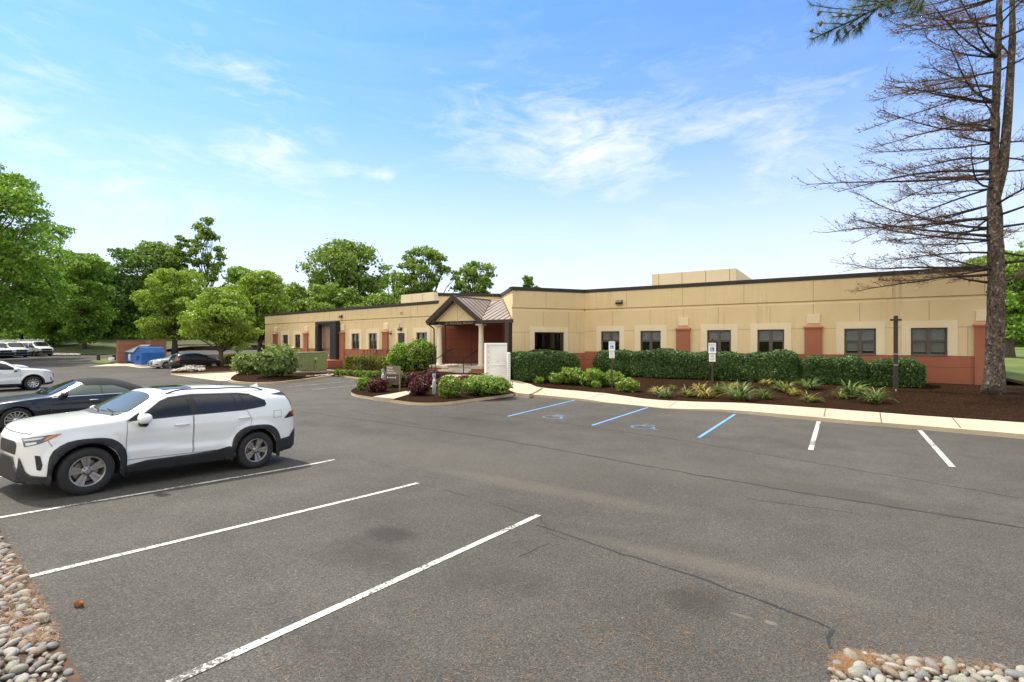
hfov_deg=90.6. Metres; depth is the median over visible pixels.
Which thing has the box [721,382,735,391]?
daylily clump
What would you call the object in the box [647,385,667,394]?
daylily clump
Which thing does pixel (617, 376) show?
spirea shrub
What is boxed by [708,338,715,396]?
accessible parking sign
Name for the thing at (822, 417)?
kerb
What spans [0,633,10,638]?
river stone
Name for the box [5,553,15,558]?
river stone
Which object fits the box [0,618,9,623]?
river stone
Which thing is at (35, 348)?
white van
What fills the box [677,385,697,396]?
daylily clump
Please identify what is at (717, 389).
daylily clump
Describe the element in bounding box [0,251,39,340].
maple tree
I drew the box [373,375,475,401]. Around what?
walkway
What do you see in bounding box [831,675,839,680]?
river stone
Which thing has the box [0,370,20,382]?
door
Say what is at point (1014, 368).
lawn
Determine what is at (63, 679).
river stone
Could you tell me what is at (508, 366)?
vent unit
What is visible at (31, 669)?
river stone
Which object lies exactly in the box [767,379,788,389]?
daylily clump
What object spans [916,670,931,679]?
river stone
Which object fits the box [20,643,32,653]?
river stone
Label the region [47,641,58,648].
river stone
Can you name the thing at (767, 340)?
window
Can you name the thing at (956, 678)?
river stone
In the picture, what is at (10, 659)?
river stone
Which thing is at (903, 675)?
river stone
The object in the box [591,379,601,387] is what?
spirea shrub
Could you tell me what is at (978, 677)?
river stone
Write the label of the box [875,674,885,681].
river stone
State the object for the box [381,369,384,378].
bollard light
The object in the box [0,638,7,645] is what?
river stone
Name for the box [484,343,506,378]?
storage cabinet
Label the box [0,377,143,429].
black convertible
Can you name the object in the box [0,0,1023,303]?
sky
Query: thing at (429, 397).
mulch bed
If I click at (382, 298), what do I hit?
round tree
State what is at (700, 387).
daylily clump
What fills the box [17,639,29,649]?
river stone
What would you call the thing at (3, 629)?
river stone
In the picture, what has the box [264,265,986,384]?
office building
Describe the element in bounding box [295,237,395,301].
oak tree
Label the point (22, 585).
river stone
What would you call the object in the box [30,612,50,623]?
river stone
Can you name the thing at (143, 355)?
dumpster
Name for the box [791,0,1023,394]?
bare tree
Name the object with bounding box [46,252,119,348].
maple tree
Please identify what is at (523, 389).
walkway
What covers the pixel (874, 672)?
river stone
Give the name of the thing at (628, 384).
spirea shrub
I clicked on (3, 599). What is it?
river stone
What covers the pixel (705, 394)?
daylily clump
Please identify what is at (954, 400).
mulch bed
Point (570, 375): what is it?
spirea shrub
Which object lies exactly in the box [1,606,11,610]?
river stone
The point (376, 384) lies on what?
barberry shrub
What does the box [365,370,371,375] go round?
daylily mound
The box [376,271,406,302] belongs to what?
oak tree
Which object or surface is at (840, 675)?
river stone
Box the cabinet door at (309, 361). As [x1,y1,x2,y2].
[301,354,326,369]
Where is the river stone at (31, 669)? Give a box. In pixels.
[29,667,34,673]
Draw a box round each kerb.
[171,370,234,374]
[228,375,334,384]
[335,375,514,405]
[537,394,1023,433]
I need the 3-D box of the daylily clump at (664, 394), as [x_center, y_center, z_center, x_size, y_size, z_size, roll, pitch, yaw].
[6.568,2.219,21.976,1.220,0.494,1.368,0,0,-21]
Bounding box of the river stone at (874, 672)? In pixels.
[871,669,882,678]
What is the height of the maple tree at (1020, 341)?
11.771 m
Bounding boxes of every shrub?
[229,341,251,352]
[229,352,260,374]
[250,343,301,375]
[354,375,371,389]
[367,376,387,391]
[385,342,410,370]
[388,371,403,387]
[402,372,416,386]
[403,337,436,370]
[407,377,429,395]
[412,373,432,386]
[422,368,441,380]
[438,374,462,397]
[455,375,468,382]
[461,373,513,395]
[533,376,543,382]
[547,371,564,383]
[558,366,583,383]
[578,367,604,385]
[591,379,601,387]
[602,370,624,385]
[615,377,639,391]
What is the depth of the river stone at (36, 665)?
3.48 m
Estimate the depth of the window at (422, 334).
37.59 m
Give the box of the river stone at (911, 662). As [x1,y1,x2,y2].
[905,658,920,669]
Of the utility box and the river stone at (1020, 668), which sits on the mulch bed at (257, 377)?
the utility box
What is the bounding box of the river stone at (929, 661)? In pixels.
[924,658,939,671]
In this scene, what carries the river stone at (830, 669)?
on the stone bed soil
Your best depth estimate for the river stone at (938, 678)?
3.65 m
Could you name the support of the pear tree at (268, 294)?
on the parking lot
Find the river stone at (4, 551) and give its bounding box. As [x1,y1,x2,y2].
[0,548,9,554]
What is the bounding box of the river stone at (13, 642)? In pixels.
[4,637,21,647]
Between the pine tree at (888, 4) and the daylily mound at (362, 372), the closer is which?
the pine tree at (888, 4)
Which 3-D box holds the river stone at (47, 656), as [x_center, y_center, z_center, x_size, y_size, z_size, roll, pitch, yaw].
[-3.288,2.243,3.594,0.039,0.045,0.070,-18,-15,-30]
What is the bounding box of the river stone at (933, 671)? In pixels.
[921,666,940,675]
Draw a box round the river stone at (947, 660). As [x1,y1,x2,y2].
[942,656,958,674]
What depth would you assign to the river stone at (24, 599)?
4.37 m
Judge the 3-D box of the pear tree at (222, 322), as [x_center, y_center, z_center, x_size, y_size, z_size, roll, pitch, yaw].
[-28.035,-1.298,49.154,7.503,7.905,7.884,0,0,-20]
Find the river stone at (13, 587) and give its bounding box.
[6,584,16,592]
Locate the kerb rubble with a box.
[52,353,80,355]
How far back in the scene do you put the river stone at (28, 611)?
4.19 m
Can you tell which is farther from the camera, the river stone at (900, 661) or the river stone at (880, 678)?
the river stone at (900, 661)
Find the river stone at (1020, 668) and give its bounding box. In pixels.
[1015,665,1023,672]
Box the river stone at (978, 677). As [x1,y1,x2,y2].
[970,672,985,681]
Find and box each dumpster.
[124,345,150,361]
[133,346,163,364]
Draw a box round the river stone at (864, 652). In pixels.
[861,651,870,659]
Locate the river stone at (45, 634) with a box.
[40,632,49,639]
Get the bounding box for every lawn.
[0,337,264,353]
[1004,346,1023,384]
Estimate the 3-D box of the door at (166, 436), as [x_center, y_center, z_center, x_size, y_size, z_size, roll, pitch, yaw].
[-5.990,1.636,8.672,0.071,0.675,1.025,0,-3,33]
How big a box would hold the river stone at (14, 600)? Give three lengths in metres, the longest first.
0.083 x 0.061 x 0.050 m
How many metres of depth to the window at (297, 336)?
49.49 m
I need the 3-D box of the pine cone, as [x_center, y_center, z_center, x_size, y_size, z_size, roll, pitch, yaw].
[-3.742,2.265,4.372,0.122,0.067,0.067,-10,-3,16]
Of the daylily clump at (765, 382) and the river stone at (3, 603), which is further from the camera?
the daylily clump at (765, 382)
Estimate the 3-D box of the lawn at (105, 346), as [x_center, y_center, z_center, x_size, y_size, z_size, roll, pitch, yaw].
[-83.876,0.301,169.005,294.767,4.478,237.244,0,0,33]
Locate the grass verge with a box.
[90,359,115,363]
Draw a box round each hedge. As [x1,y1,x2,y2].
[223,353,237,364]
[343,354,388,369]
[510,349,579,381]
[592,348,802,382]
[799,355,870,384]
[867,357,926,386]
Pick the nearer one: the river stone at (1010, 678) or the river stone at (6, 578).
the river stone at (1010, 678)
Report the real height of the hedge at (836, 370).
1.417 m
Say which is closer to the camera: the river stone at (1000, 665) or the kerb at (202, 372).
the river stone at (1000, 665)
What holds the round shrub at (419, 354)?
on the mulch bed at (429, 397)
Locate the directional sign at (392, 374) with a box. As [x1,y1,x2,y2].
[385,366,400,390]
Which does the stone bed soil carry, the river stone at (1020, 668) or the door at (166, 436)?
the river stone at (1020, 668)
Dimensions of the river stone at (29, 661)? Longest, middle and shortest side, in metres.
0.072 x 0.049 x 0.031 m
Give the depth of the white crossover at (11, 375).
26.66 m
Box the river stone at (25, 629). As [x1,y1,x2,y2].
[13,625,37,635]
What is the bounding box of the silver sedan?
[148,353,177,368]
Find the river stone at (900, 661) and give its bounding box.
[896,659,903,665]
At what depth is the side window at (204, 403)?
9.51 m
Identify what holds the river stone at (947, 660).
on the stone bed soil
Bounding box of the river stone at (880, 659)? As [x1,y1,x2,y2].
[875,658,885,666]
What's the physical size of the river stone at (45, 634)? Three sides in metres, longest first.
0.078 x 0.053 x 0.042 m
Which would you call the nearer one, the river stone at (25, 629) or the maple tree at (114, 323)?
the river stone at (25, 629)
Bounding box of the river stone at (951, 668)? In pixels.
[942,665,956,676]
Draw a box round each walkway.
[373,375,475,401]
[473,376,541,397]
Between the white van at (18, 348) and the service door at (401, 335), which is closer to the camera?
the service door at (401, 335)
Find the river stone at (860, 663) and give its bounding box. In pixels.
[853,660,868,669]
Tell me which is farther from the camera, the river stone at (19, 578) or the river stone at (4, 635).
the river stone at (19, 578)
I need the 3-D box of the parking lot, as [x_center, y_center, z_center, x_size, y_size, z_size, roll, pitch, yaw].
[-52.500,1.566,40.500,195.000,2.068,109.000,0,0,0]
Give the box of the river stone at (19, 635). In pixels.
[12,632,22,637]
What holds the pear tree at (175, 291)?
on the parking lot
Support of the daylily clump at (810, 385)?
on the mulch bed at (954, 400)
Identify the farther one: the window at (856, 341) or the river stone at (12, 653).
the window at (856, 341)
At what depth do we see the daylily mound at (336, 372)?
36.85 m
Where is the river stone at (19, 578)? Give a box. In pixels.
[11,575,27,582]
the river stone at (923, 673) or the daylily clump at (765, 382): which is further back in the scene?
the daylily clump at (765, 382)
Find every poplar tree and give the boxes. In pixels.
[163,235,197,312]
[186,216,230,289]
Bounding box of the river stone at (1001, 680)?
[997,678,1008,681]
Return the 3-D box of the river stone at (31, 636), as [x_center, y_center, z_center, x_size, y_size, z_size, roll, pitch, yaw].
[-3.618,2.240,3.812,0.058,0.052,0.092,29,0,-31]
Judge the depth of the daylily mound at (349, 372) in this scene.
36.08 m
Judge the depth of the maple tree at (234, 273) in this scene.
94.05 m
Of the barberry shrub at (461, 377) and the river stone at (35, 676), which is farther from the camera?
the barberry shrub at (461, 377)
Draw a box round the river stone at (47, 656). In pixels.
[45,654,51,660]
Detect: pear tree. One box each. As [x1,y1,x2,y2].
[129,267,213,354]
[176,286,265,365]
[220,269,290,352]
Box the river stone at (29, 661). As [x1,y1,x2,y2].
[25,658,33,664]
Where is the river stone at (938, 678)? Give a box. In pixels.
[934,676,943,681]
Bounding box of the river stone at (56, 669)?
[50,666,62,672]
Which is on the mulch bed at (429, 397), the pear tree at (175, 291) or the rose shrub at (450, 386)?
the rose shrub at (450, 386)
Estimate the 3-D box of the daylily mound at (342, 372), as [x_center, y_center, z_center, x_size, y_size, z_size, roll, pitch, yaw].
[-12.176,2.260,36.654,0.698,0.522,0.633,0,0,33]
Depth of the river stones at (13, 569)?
4.90 m
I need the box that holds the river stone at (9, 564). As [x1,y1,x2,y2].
[6,562,15,566]
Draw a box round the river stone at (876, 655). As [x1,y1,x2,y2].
[870,652,881,660]
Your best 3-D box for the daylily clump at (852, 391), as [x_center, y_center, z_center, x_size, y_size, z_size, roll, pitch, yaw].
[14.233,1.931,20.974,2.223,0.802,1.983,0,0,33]
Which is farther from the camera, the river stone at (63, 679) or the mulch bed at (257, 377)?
the mulch bed at (257, 377)
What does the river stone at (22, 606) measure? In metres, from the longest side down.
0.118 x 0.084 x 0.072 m
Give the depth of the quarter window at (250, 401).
10.09 m
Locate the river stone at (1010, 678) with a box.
[1005,676,1013,681]
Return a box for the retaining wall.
[178,344,264,349]
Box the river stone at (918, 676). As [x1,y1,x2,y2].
[914,673,923,680]
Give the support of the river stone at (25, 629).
on the stone bed soil
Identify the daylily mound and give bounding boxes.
[333,369,340,374]
[339,369,347,375]
[345,370,353,374]
[353,370,359,375]
[359,370,366,375]
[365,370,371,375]
[371,370,380,376]
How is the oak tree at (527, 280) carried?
on the lawn at (105, 346)
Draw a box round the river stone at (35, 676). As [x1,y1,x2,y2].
[30,673,38,678]
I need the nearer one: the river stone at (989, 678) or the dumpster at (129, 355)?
the river stone at (989, 678)
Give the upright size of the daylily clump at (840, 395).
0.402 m
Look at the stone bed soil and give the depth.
3.71 m
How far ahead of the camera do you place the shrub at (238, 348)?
66.07 m
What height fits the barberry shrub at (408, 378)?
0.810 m
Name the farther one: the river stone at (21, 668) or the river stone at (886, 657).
the river stone at (886, 657)
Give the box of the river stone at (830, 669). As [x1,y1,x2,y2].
[827,667,839,672]
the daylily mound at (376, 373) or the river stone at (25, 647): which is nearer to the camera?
the river stone at (25, 647)
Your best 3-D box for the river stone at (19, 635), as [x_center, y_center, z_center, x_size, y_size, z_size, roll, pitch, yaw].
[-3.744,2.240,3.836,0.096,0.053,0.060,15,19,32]
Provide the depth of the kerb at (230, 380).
31.37 m
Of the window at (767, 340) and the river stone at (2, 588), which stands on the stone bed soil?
the river stone at (2, 588)
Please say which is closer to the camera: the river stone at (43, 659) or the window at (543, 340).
the river stone at (43, 659)
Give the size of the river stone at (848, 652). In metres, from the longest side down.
0.150 x 0.103 x 0.081 m
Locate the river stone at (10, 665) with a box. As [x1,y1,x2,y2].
[4,660,19,673]
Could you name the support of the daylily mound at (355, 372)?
on the mulch bed at (429, 397)
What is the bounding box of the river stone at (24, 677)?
[15,673,29,681]
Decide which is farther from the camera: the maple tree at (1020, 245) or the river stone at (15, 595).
the maple tree at (1020, 245)
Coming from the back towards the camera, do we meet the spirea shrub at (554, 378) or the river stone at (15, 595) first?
the spirea shrub at (554, 378)
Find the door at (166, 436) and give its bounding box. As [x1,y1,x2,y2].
[126,415,193,459]
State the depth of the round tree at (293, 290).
74.22 m
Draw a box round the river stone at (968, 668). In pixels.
[965,666,975,673]
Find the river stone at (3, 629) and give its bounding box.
[0,626,10,633]
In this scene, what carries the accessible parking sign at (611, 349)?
on the mulch bed at (954, 400)
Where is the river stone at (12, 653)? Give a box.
[4,649,16,662]
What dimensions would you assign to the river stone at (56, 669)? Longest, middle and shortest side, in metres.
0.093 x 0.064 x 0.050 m
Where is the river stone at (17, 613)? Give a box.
[11,611,23,620]
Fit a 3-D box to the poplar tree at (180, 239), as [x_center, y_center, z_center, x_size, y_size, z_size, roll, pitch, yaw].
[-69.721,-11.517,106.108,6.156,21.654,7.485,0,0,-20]
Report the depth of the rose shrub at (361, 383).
25.24 m
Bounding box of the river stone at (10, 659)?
[6,656,20,661]
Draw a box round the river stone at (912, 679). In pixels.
[907,677,917,681]
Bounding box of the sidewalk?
[532,387,1023,438]
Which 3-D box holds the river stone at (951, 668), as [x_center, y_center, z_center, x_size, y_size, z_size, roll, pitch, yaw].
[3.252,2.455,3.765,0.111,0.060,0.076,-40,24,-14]
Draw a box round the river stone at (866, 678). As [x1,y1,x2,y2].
[863,675,873,681]
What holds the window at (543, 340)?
in the office building
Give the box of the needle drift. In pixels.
[0,541,1017,676]
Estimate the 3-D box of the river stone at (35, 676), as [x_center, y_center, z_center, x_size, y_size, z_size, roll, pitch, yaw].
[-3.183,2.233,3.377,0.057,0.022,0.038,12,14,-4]
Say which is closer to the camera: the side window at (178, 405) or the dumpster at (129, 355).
the side window at (178, 405)
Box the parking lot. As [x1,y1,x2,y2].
[0,349,1023,681]
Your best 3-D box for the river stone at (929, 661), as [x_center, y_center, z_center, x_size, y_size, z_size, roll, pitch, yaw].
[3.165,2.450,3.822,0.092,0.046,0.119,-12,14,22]
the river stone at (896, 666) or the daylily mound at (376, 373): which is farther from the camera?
the daylily mound at (376, 373)
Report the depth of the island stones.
41.58 m
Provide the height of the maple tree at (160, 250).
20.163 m
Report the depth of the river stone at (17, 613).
4.11 m
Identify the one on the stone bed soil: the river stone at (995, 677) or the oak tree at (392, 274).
the river stone at (995, 677)
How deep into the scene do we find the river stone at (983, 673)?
3.72 m
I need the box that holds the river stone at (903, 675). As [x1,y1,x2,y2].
[899,671,907,680]
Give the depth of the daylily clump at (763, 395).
21.18 m
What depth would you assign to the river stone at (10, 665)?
3.44 m
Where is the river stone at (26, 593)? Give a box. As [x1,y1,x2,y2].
[21,591,31,597]
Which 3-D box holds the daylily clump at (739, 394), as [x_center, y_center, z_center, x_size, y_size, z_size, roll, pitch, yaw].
[9.473,2.043,21.000,2.059,0.833,2.309,0,0,17]
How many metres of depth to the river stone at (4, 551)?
5.39 m
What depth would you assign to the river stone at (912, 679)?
3.62 m
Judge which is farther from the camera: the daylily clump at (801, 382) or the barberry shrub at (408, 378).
the barberry shrub at (408, 378)
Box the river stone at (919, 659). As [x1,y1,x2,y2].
[905,656,924,662]
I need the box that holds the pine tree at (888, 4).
[804,0,931,52]
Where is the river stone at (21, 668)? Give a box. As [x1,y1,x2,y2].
[9,663,28,675]
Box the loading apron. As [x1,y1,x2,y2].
[170,371,237,380]
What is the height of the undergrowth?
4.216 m
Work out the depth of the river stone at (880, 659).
3.84 m
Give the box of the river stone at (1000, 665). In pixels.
[993,663,1008,671]
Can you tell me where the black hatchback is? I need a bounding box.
[168,353,220,368]
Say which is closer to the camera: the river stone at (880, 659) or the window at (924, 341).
the river stone at (880, 659)
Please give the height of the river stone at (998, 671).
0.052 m
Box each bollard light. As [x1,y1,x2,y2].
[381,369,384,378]
[432,374,435,393]
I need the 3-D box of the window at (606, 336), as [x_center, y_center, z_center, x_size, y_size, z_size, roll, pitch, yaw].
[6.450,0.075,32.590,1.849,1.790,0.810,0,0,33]
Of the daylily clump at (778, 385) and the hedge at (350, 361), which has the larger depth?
the hedge at (350, 361)
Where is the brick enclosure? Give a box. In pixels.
[116,340,165,362]
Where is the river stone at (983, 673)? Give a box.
[977,670,994,677]
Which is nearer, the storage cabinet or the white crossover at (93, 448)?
the white crossover at (93, 448)
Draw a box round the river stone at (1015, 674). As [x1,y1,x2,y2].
[1004,669,1023,679]
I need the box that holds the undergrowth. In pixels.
[0,322,264,339]
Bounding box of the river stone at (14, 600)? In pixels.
[8,598,18,603]
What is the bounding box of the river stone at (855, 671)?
[846,666,867,681]
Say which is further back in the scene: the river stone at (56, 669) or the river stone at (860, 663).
the river stone at (860, 663)
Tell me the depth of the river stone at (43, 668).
3.44 m
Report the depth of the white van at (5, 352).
66.30 m
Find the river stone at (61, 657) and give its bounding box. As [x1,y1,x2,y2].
[57,654,65,661]
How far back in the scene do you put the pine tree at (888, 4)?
6.02 m
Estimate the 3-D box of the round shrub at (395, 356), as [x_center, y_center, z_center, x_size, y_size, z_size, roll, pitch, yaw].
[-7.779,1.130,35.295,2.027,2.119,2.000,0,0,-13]
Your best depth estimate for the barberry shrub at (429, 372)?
27.06 m
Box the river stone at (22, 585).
[17,583,24,588]
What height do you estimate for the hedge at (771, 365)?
1.691 m
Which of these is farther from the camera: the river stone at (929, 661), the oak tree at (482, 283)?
the oak tree at (482, 283)
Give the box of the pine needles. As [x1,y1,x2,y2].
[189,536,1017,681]
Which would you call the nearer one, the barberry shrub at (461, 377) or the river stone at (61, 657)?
the river stone at (61, 657)
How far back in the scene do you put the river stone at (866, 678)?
3.61 m
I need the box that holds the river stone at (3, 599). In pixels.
[0,598,10,602]
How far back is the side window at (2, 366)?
26.09 m
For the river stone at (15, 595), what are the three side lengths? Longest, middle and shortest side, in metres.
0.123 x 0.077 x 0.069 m
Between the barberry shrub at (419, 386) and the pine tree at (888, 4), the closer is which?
the pine tree at (888, 4)
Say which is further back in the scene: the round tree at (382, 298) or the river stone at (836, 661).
the round tree at (382, 298)
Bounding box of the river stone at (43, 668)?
[34,663,52,672]
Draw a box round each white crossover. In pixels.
[0,361,53,389]
[0,383,294,494]
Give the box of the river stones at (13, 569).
[0,536,1006,681]
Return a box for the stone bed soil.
[0,532,1018,681]
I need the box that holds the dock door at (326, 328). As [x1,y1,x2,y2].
[323,325,329,358]
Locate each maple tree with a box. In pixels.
[0,162,83,333]
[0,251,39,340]
[14,261,96,345]
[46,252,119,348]
[90,273,133,338]
[91,247,157,337]
[125,240,186,318]
[214,266,257,339]
[962,257,980,265]
[965,250,1023,357]
[1006,241,1023,294]
[1014,337,1023,346]
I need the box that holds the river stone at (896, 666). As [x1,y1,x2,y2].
[883,662,902,670]
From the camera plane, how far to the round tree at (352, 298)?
74.91 m
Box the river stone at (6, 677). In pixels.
[0,673,15,680]
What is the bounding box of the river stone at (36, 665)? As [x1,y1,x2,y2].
[31,660,42,669]
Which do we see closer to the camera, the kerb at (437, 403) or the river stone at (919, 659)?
the river stone at (919, 659)
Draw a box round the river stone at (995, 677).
[991,674,1008,681]
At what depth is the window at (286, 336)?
51.21 m
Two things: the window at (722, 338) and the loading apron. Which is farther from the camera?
the loading apron
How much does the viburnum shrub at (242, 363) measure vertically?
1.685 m
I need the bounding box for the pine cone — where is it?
[73,599,83,607]
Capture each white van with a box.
[0,339,28,357]
[0,341,11,357]
[17,338,53,355]
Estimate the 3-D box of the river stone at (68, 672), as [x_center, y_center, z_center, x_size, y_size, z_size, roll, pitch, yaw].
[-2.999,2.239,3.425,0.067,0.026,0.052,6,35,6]
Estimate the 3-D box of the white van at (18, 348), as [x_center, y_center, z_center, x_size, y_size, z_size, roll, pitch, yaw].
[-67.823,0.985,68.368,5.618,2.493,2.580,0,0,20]
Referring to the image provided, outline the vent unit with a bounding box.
[507,352,509,380]
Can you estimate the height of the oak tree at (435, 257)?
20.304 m
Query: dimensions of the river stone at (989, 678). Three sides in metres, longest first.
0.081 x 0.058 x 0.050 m
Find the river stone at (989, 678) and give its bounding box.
[984,676,994,681]
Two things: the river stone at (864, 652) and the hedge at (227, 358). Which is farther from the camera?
the hedge at (227, 358)
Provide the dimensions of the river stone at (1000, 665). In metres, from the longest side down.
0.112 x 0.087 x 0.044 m
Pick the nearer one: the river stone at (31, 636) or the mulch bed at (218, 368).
the river stone at (31, 636)
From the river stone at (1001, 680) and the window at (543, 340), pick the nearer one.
the river stone at (1001, 680)
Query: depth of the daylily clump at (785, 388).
22.75 m
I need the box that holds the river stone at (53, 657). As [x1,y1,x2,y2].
[49,652,62,661]
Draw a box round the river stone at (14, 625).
[11,623,24,628]
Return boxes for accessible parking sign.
[609,337,614,390]
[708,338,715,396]
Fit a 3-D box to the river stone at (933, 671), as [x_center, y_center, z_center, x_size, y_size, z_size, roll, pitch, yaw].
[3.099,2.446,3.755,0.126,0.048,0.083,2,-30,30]
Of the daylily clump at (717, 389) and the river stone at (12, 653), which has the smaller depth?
the river stone at (12, 653)
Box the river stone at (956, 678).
[948,675,972,681]
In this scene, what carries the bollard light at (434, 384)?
on the mulch bed at (429, 397)
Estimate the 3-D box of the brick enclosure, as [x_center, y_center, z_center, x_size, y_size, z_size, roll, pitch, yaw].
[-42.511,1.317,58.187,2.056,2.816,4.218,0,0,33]
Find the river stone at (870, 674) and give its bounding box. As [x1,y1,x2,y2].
[867,670,872,678]
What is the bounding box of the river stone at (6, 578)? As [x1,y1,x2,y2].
[0,575,13,583]
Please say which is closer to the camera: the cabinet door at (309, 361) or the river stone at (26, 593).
the river stone at (26, 593)
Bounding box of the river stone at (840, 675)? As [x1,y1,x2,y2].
[834,670,847,680]
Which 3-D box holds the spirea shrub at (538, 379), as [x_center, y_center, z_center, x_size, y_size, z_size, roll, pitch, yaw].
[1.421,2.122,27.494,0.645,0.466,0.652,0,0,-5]
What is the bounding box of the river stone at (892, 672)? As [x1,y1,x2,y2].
[882,665,900,679]
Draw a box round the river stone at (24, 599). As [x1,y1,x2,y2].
[18,597,31,603]
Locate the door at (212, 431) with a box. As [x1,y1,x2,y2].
[194,410,251,451]
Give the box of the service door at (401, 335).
[399,333,404,343]
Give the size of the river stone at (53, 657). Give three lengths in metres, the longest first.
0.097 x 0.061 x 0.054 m
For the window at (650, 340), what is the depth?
31.19 m
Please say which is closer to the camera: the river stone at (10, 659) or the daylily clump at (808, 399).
the river stone at (10, 659)
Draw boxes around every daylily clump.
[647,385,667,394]
[652,386,672,397]
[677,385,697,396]
[687,386,717,397]
[692,382,706,390]
[707,382,724,392]
[715,379,764,400]
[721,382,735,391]
[751,388,777,398]
[758,379,775,384]
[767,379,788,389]
[770,381,794,391]
[783,387,803,395]
[794,378,804,384]
[797,391,825,402]
[800,378,826,389]
[831,390,852,398]
[837,379,878,396]
[849,385,898,403]
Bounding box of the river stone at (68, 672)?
[63,668,73,675]
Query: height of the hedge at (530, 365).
1.846 m
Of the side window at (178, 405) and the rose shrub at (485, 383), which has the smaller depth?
the side window at (178, 405)
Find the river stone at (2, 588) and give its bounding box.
[0,585,5,593]
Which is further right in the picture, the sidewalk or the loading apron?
the sidewalk
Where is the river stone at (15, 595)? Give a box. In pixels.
[8,593,21,599]
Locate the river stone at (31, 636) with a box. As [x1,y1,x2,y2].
[26,633,35,641]
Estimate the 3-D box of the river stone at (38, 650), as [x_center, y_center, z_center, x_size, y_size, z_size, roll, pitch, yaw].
[-3.407,2.232,3.644,0.063,0.049,0.120,26,4,18]
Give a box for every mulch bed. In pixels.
[171,365,232,372]
[231,373,332,381]
[327,367,514,401]
[512,371,1023,421]
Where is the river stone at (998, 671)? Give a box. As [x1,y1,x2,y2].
[992,669,1004,676]
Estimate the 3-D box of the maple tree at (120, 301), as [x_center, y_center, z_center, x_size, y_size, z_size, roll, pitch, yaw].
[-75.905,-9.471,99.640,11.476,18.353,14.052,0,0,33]
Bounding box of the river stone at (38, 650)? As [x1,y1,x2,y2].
[28,645,47,656]
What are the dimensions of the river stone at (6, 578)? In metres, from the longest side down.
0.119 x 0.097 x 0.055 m
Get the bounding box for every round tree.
[276,281,308,312]
[290,282,344,310]
[331,286,364,308]
[357,291,400,306]
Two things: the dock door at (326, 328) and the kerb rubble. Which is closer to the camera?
the dock door at (326, 328)
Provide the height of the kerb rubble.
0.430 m
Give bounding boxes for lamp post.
[890,316,901,390]
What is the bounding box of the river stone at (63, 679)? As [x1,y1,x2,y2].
[57,677,66,681]
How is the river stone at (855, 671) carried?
on the stone bed soil
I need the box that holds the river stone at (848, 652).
[843,648,861,661]
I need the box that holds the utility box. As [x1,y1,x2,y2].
[293,352,333,372]
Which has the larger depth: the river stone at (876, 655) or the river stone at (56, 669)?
the river stone at (876, 655)
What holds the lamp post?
on the mulch bed at (954, 400)
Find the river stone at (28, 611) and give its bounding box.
[25,608,36,614]
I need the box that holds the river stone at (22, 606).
[15,603,28,612]
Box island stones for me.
[170,365,205,371]
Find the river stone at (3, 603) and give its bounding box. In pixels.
[0,601,7,609]
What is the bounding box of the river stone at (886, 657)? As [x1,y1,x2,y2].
[880,655,897,663]
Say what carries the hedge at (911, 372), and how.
on the mulch bed at (954, 400)
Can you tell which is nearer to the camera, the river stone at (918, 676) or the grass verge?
the river stone at (918, 676)
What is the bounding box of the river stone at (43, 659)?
[38,657,45,664]
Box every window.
[0,364,13,368]
[146,396,189,416]
[192,394,237,411]
[232,394,245,408]
[240,395,264,407]
[283,335,287,346]
[296,335,299,347]
[352,334,358,349]
[368,333,376,349]
[417,332,426,340]
[535,332,562,350]
[601,331,618,350]
[641,331,660,349]
[707,330,730,351]
[757,329,783,351]
[844,328,876,355]
[910,328,946,355]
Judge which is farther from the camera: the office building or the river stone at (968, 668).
the office building
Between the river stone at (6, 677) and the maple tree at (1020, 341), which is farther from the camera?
the maple tree at (1020, 341)
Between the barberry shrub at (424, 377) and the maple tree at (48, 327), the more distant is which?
the maple tree at (48, 327)
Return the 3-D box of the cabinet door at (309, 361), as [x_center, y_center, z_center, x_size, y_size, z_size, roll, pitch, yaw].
[-14.787,1.580,37.825,1.887,1.160,0.068,0,0,-41]
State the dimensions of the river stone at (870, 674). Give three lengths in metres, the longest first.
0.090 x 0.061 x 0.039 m
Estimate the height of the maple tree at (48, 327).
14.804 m
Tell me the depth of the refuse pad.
53.18 m
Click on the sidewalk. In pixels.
(993, 426)
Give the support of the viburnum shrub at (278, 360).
on the mulch bed at (257, 377)
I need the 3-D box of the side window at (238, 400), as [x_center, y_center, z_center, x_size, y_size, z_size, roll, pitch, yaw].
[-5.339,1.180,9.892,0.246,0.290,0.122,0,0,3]
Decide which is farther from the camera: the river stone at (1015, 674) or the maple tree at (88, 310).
the maple tree at (88, 310)
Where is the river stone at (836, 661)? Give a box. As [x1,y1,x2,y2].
[832,659,844,669]
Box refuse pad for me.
[97,363,149,367]
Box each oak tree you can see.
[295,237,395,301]
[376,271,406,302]
[393,245,461,299]
[450,260,497,292]
[521,275,540,287]
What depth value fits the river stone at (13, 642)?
3.72 m
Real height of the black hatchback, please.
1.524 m
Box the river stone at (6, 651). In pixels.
[3,647,19,656]
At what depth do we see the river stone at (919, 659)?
3.86 m

